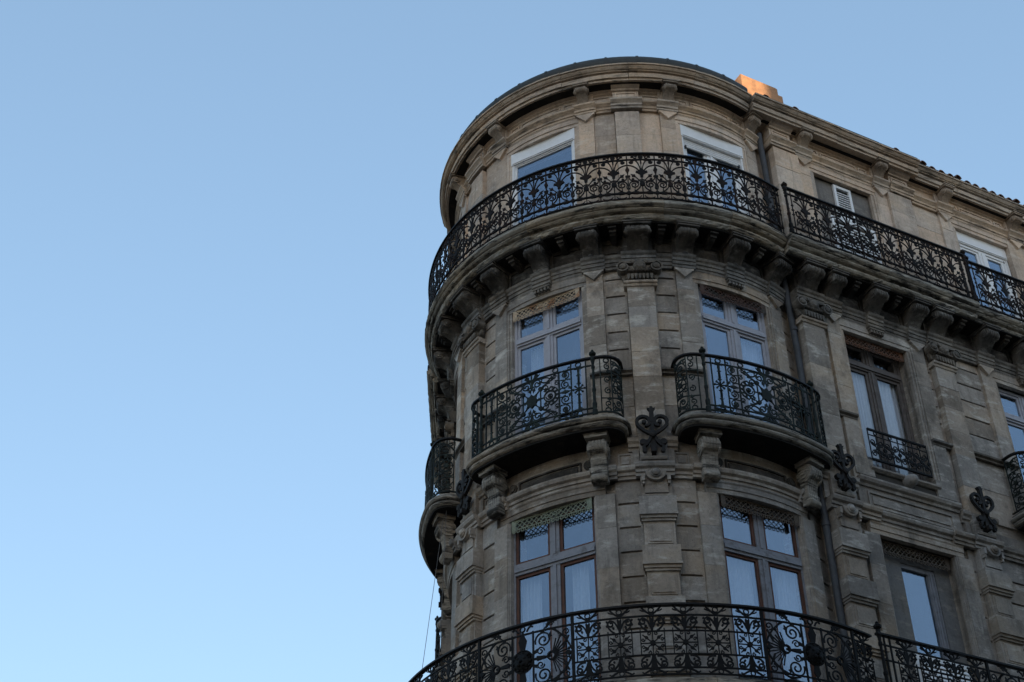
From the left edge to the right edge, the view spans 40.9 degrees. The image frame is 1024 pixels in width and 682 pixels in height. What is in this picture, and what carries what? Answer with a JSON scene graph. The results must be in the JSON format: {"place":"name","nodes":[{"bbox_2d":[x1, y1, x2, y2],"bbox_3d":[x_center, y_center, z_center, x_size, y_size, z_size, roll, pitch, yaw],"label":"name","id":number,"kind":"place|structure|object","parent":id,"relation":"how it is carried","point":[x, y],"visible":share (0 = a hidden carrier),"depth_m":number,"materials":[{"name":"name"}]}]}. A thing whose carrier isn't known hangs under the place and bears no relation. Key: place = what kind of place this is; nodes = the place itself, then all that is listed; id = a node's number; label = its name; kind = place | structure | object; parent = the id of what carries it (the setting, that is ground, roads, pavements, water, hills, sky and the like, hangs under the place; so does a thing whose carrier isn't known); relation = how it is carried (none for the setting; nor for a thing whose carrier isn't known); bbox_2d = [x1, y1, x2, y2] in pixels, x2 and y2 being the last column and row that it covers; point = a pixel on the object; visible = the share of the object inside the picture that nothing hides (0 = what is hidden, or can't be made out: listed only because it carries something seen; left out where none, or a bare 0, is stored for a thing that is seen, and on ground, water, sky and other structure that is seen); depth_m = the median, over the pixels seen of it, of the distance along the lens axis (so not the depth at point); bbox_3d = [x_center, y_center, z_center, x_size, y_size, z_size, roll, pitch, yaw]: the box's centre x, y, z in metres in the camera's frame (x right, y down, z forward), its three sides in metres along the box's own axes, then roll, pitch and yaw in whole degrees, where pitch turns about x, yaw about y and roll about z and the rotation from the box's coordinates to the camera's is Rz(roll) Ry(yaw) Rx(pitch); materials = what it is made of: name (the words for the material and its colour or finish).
{"place":"outdoors","nodes":[
{"label":"outdoors","id":0,"kind":"place"},
{"bbox_2d":[0,0,1023,681],"label":"sky","id":1,"kind":"structure","parent":0,"point":[222,229],"materials":[{"name":"blue"}]},
{"label":"street","id":2,"kind":"structure","parent":0,"visible":0},
{"bbox_2d":[408,56,1023,681],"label":"corner building","id":3,"kind":"structure","parent":2,"relation":"on","point":[638,248],"depth_m":21.00,"materials":[{"name":"stone"}]},
{"bbox_2d":[420,515,443,680],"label":"hanging cable","id":4,"kind":"object","parent":3,"relation":"hanging from","point":[432,594],"visible":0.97,"depth_m":19.51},
{"bbox_2d":[438,521,445,679],"bbox_3d":[-1.011,4.521,18.932,0.008,5.250,0.330,-7,-38,8],"label":"hanging cable","id":5,"kind":"object","parent":3,"relation":"hanging from","point":[442,593],"visible":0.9,"depth_m":19.73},
{"bbox_2d":[523,574,543,681],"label":"curtain","id":6,"kind":"object","parent":3,"relation":"hanging from","point":[532,598],"visible":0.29,"depth_m":18.60,"materials":[{"name":"white fabric"}]},
{"bbox_2d":[531,346,544,429],"bbox_3d":[0.417,0.943,20.566,0.264,2.100,0.048,-21,-42,24],"label":"curtain","id":7,"kind":"object","parent":3,"relation":"hanging from","point":[537,359],"visible":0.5,"depth_m":20.97,"materials":[{"name":"white fabric"}]},
{"bbox_2d":[514,141,574,224],"bbox_3d":[0.552,-2.366,22.783,1.150,2.045,0.060,-21,-42,24],"label":"window","id":8,"kind":"structure","parent":3,"relation":"in","point":[569,144],"depth_m":23.33,"materials":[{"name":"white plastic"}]},
{"bbox_2d":[515,290,586,435],"bbox_3d":[0.575,0.514,20.577,1.240,2.790,0.095,-21,-42,24],"label":"window","id":9,"kind":"structure","parent":3,"relation":"in","point":[551,331],"depth_m":20.95,"materials":[{"name":"white paint"}]},
{"bbox_2d":[514,500,601,681],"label":"window","id":10,"kind":"structure","parent":3,"relation":"in","point":[558,558],"depth_m":18.56,"materials":[{"name":"grey paint"}]},
{"bbox_2d":[572,561,592,681],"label":"curtain","id":11,"kind":"object","parent":3,"relation":"hanging from","point":[581,588],"visible":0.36,"depth_m":18.28,"materials":[{"name":"white fabric"}]},
{"bbox_2d":[684,148,745,213],"bbox_3d":[3.357,-2.425,22.721,1.150,2.045,0.080,17,-41,-21],"label":"window","id":12,"kind":"structure","parent":3,"relation":"in","point":[713,178],"depth_m":22.92,"materials":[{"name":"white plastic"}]},
{"bbox_2d":[698,287,778,425],"bbox_3d":[3.378,0.430,20.484,1.240,2.790,0.095,17,-41,-21],"label":"window","id":13,"kind":"structure","parent":3,"relation":"in","point":[734,331],"depth_m":20.88,"materials":[{"name":"white paint"}]},
{"bbox_2d":[726,556,763,679],"bbox_3d":[3.047,3.788,17.885,0.384,2.300,0.048,17,-41,-21],"label":"curtain","id":14,"kind":"object","parent":3,"relation":"hanging from","point":[740,582],"visible":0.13,"depth_m":18.20,"materials":[{"name":"white fabric"}]},
{"bbox_2d":[740,341,766,421],"bbox_3d":[3.609,0.864,20.481,0.404,2.100,0.048,17,-41,-21],"label":"curtain","id":15,"kind":"object","parent":3,"relation":"hanging from","point":[750,353],"visible":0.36,"depth_m":20.84,"materials":[{"name":"white fabric"}]},
{"bbox_2d":[719,497,818,681],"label":"window","id":16,"kind":"structure","parent":3,"relation":"in","point":[763,558],"depth_m":18.49,"materials":[{"name":"grey paint"}]},
{"bbox_2d":[774,568,806,681],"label":"curtain","id":17,"kind":"object","parent":3,"relation":"hanging from","point":[786,590],"visible":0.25,"depth_m":18.45,"materials":[{"name":"white fabric"}]},
{"bbox_2d":[851,372,881,467],"bbox_3d":[5.463,1.333,21.374,0.524,2.240,0.048,17,-41,-21],"label":"curtain","id":18,"kind":"object","parent":3,"relation":"hanging from","point":[863,405],"visible":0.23,"depth_m":21.58,"materials":[{"name":"white fabric"}]},
{"bbox_2d":[846,342,923,480],"bbox_3d":[5.768,1.188,21.555,1.272,2.690,0.095,17,-41,-21],"label":"window","id":19,"kind":"structure","parent":3,"relation":"in","point":[866,368],"depth_m":21.95,"materials":[{"name":"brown wood"}]},
{"bbox_2d":[877,380,912,474],"bbox_3d":[5.998,1.497,21.588,0.522,2.240,0.048,17,-41,-21],"label":"curtain","id":20,"kind":"object","parent":3,"relation":"hanging from","point":[891,410],"visible":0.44,"depth_m":21.84,"materials":[{"name":"white fabric"}]},
{"bbox_2d":[900,563,949,659],"bbox_3d":[5.870,4.407,19.106,0.630,2.800,0.070,17,-41,-21],"label":"window","id":21,"kind":"structure","parent":3,"relation":"in","point":[939,622],"depth_m":19.73,"materials":[{"name":"grey paint"}]},
{"bbox_2d":[959,243,1021,321],"bbox_3d":[8.673,-0.835,24.800,1.150,2.045,0.080,17,-41,-21],"label":"window","id":22,"kind":"structure","parent":3,"relation":"in","point":[981,258],"depth_m":25.26,"materials":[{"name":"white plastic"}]},
{"bbox_2d":[998,388,1023,431],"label":"window","id":23,"kind":"structure","parent":3,"relation":"in","point":[1012,420],"depth_m":23.20,"materials":[{"name":"white paint"}]}
]}

